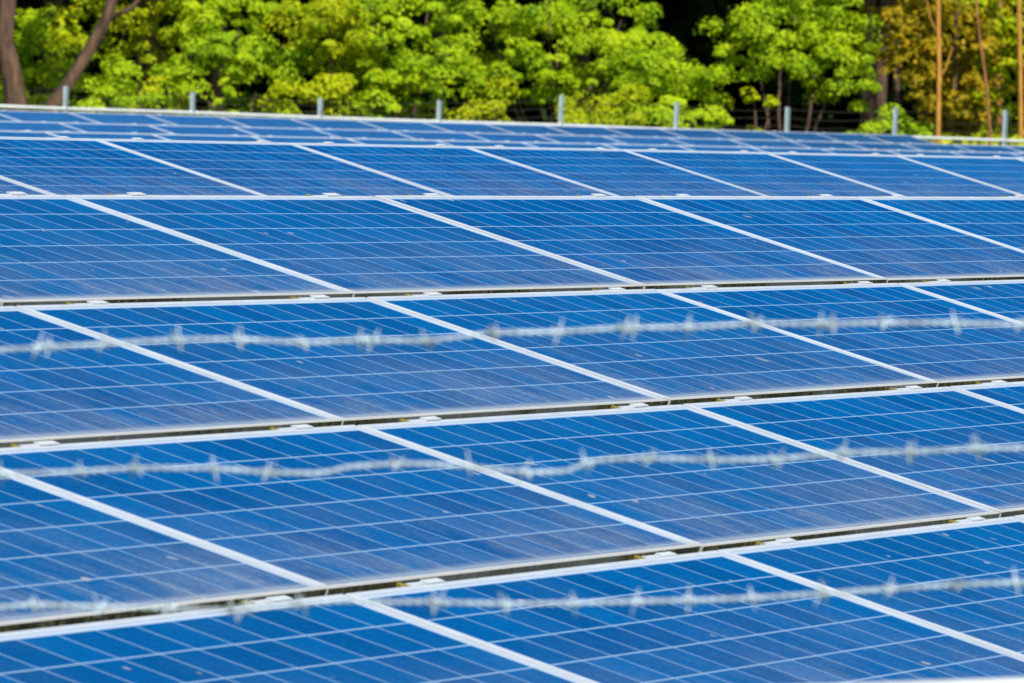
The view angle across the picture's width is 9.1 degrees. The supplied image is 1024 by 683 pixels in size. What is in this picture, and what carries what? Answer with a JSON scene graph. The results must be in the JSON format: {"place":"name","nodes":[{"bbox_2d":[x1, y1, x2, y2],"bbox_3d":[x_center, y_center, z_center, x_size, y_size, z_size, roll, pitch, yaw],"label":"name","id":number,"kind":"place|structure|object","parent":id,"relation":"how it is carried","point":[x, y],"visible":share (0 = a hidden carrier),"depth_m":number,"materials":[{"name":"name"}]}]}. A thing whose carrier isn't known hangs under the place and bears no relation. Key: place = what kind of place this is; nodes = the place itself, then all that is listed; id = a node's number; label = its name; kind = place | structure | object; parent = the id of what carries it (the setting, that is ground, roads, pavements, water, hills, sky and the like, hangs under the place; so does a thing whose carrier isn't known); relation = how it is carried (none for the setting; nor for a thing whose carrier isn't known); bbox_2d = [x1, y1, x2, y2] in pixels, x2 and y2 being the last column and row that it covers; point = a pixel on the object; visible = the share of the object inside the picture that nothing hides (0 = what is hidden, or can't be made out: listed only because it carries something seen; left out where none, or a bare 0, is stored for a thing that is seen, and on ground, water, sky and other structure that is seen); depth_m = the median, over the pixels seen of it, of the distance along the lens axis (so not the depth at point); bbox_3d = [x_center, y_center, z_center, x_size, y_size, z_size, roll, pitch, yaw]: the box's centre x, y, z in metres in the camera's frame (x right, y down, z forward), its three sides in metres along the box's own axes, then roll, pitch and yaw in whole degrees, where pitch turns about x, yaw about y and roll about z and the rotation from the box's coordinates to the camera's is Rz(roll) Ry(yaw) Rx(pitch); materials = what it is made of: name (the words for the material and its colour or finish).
{"place":"outdoors","nodes":[
{"label":"outdoors","id":0,"kind":"place"},
{"label":"ground","id":1,"kind":"structure","parent":0,"visible":0},
{"bbox_2d":[0,0,26,110],"bbox_3d":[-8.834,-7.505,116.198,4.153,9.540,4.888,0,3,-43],"label":"tree","id":2,"kind":"object","parent":1,"relation":"on","point":[11,77],"visible":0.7,"depth_m":113.36,"materials":[{"name":"brown plant"}]},
{"bbox_2d":[0,3,108,112],"bbox_3d":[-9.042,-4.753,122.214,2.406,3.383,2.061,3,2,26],"label":"bush","id":3,"kind":"object","parent":1,"relation":"on","point":[44,73],"visible":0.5,"depth_m":121.98,"materials":[{"name":"green plant"}]},
{"bbox_2d":[44,0,140,111],"bbox_3d":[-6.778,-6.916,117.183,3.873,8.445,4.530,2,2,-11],"label":"tree","id":4,"kind":"object","parent":1,"relation":"on","point":[88,48],"visible":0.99,"depth_m":114.97,"materials":[{"name":"brown plant"}]},
{"bbox_2d":[61,54,171,113],"bbox_3d":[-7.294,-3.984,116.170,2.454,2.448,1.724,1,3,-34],"label":"bush","id":5,"kind":"object","parent":1,"relation":"on","point":[113,86],"visible":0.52,"depth_m":115.94,"materials":[{"name":"green plant"}]},
{"bbox_2d":[85,0,214,114],"bbox_3d":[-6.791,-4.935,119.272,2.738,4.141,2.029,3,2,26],"label":"bush","id":6,"kind":"object","parent":1,"relation":"on","point":[140,33],"visible":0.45,"depth_m":119.10,"materials":[{"name":"green plant"}]},
{"bbox_2d":[147,0,336,117],"bbox_3d":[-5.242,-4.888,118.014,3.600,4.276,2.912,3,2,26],"label":"bush","id":7,"kind":"object","parent":1,"relation":"on","point":[217,51],"visible":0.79,"depth_m":117.83,"materials":[{"name":"green plant"}]},
{"bbox_2d":[255,0,404,117],"bbox_3d":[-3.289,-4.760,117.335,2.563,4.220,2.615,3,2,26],"label":"bush","id":8,"kind":"object","parent":1,"relation":"on","point":[339,87],"visible":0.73,"depth_m":116.92,"materials":[{"name":"green plant"}]},
{"bbox_2d":[329,0,481,119],"bbox_3d":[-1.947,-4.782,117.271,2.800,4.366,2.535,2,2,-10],"label":"bush","id":9,"kind":"object","parent":1,"relation":"on","point":[413,84],"visible":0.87,"depth_m":116.99,"materials":[{"name":"green plant"}]},
{"bbox_2d":[0,110,934,143],"bbox_3d":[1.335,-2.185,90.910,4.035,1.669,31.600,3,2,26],"label":"solar array","id":10,"kind":"object","parent":1,"relation":"on","point":[116,118],"visible":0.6,"depth_m":89.62,"materials":[{"name":"blue glass"}]},
{"bbox_2d":[443,75,519,121],"bbox_3d":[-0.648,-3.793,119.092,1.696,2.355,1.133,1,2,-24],"label":"bush","id":11,"kind":"object","parent":1,"relation":"on","point":[489,110],"visible":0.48,"depth_m":118.97,"materials":[{"name":"green plant"}]},
{"bbox_2d":[0,191,1023,682],"bbox_3d":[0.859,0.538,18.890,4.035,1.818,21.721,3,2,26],"label":"solar array","id":12,"kind":"object","parent":1,"relation":"on","point":[80,269],"visible":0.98,"depth_m":16.64,"materials":[{"name":"blue glass"}]},
{"bbox_2d":[0,136,1023,196],"bbox_3d":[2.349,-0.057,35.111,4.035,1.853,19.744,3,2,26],"label":"solar array","id":13,"kind":"object","parent":1,"relation":"on","point":[63,165],"visible":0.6,"depth_m":33.15,"materials":[{"name":"blue glass"}]},
{"bbox_2d":[0,0,1023,136],"bbox_3d":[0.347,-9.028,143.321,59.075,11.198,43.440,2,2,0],"label":"dense wood","id":14,"kind":"object","parent":1,"relation":"on","point":[679,20],"visible":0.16,"depth_m":137.89,"materials":[{"name":"green plant"}]},
{"bbox_2d":[0,310,1023,682],"bbox_3d":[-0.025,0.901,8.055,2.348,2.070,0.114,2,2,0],"label":"barbed wire fence","id":15,"kind":"object","parent":1,"relation":"on","point":[584,462],"visible":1,"depth_m":8.00,"materials":[{"name":"silver metal"}]},
{"bbox_2d":[0,121,1023,152],"bbox_3d":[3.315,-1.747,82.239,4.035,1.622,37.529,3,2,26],"label":"solar array","id":16,"kind":"object","parent":1,"relation":"on","point":[43,126],"visible":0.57,"depth_m":78.40,"materials":[{"name":"blue glass"}]},
{"bbox_2d":[0,130,1023,156],"bbox_3d":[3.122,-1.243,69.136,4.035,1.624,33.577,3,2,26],"label":"solar array","id":17,"kind":"object","parent":1,"relation":"on","point":[191,137],"visible":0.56,"depth_m":65.97,"materials":[{"name":"blue glass"}]},
{"bbox_2d":[0,86,1023,145],"bbox_3d":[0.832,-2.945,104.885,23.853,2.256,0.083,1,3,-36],"label":"wire fence","id":18,"kind":"object","parent":1,"relation":"on","point":[1004,140],"visible":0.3,"depth_m":103.30,"materials":[{"name":"grey metal"}]},
{"bbox_2d":[432,0,665,124],"bbox_3d":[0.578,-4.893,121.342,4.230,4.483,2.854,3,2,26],"label":"tree","id":19,"kind":"object","parent":1,"relation":"on","point":[526,55],"visible":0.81,"depth_m":120.96,"materials":[{"name":"green plant"}]},
{"bbox_2d":[553,82,655,126],"bbox_3d":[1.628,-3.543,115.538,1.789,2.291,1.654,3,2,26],"label":"bush","id":20,"kind":"object","parent":1,"relation":"on","point":[574,114],"visible":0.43,"depth_m":115.33,"materials":[{"name":"green plant"}]},
{"bbox_2d":[596,28,740,129],"bbox_3d":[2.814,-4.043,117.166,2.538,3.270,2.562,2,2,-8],"label":"bush","id":21,"kind":"object","parent":1,"relation":"on","point":[654,63],"visible":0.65,"depth_m":116.78,"materials":[{"name":"green plant"}]},
{"bbox_2d":[739,87,779,130],"bbox_3d":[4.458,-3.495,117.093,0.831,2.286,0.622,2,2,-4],"label":"sapling","id":22,"kind":"object","parent":1,"relation":"on","point":[772,100],"visible":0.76,"depth_m":116.99,"materials":[{"name":"green plant"}]},
{"bbox_2d":[693,0,884,132],"bbox_3d":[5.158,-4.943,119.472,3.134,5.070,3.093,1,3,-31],"label":"tree","id":23,"kind":"object","parent":1,"relation":"on","point":[768,15],"visible":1,"depth_m":118.94,"materials":[{"name":"green plant"}]},
{"bbox_2d":[843,103,917,134],"bbox_3d":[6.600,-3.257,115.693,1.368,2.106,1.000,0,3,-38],"label":"bush","id":24,"kind":"object","parent":1,"relation":"on","point":[878,126],"visible":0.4,"depth_m":115.57,"materials":[{"name":"green plant"}]},
{"bbox_2d":[836,0,935,125],"bbox_3d":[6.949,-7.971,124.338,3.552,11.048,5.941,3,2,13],"label":"tree","id":25,"kind":"object","parent":1,"relation":"on","point":[873,10],"visible":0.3,"depth_m":121.94,"materials":[{"name":"green plant"}]},
{"bbox_2d":[897,118,935,140],"bbox_3d":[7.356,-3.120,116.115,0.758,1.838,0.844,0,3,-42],"label":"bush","id":26,"kind":"object","parent":1,"relation":"on","point":[922,129],"visible":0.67,"depth_m":115.96,"materials":[{"name":"green plant"}]},
{"bbox_2d":[879,0,991,143],"bbox_3d":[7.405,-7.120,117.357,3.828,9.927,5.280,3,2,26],"label":"tree","id":27,"kind":"object","parent":1,"relation":"on","point":[937,29],"visible":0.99,"depth_m":115.72,"materials":[{"name":"orange plant"}]},
{"bbox_2d":[871,0,1012,136],"bbox_3d":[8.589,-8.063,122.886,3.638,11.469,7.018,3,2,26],"label":"tree","id":28,"kind":"object","parent":1,"relation":"on","point":[970,16],"visible":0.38,"depth_m":120.51,"materials":[{"name":"brown plant"}]},
{"bbox_2d":[900,0,1017,134],"bbox_3d":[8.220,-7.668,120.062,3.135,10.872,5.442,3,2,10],"label":"tree","id":29,"kind":"object","parent":1,"relation":"on","point":[961,65],"visible":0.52,"depth_m":118.38,"materials":[{"name":"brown plant"}]},
{"bbox_2d":[918,61,1004,136],"bbox_3d":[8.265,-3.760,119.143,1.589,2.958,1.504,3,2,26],"label":"bush","id":30,"kind":"object","parent":1,"relation":"on","point":[960,88],"visible":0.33,"depth_m":119.01,"materials":[{"name":"brown plant"}]},
{"bbox_2d":[910,131,1023,145],"bbox_3d":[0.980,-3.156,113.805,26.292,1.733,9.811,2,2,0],"label":"weeds","id":31,"kind":"object","parent":1,"relation":"on","point":[975,135],"depth_m":115.84,"materials":[{"name":"green plant"}]},
{"bbox_2d":[952,0,1004,144],"bbox_3d":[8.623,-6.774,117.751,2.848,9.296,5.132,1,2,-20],"label":"tree","id":32,"kind":"object","parent":1,"relation":"on","point":[985,44],"visible":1,"depth_m":115.72,"materials":[{"name":"brown plant"}]},
{"bbox_2d":[951,0,1023,137],"bbox_3d":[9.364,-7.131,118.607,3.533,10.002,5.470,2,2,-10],"label":"tree","id":33,"kind":"object","parent":1,"relation":"on","point":[1007,29],"visible":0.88,"depth_m":116.87,"materials":[{"name":"orange plant"}]},
{"bbox_2d":[966,84,1023,144],"bbox_3d":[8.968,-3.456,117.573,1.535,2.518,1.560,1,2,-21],"label":"bush","id":34,"kind":"object","parent":1,"relation":"on","point":[995,110],"visible":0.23,"depth_m":117.55,"materials":[{"name":"plant"}]}
]}

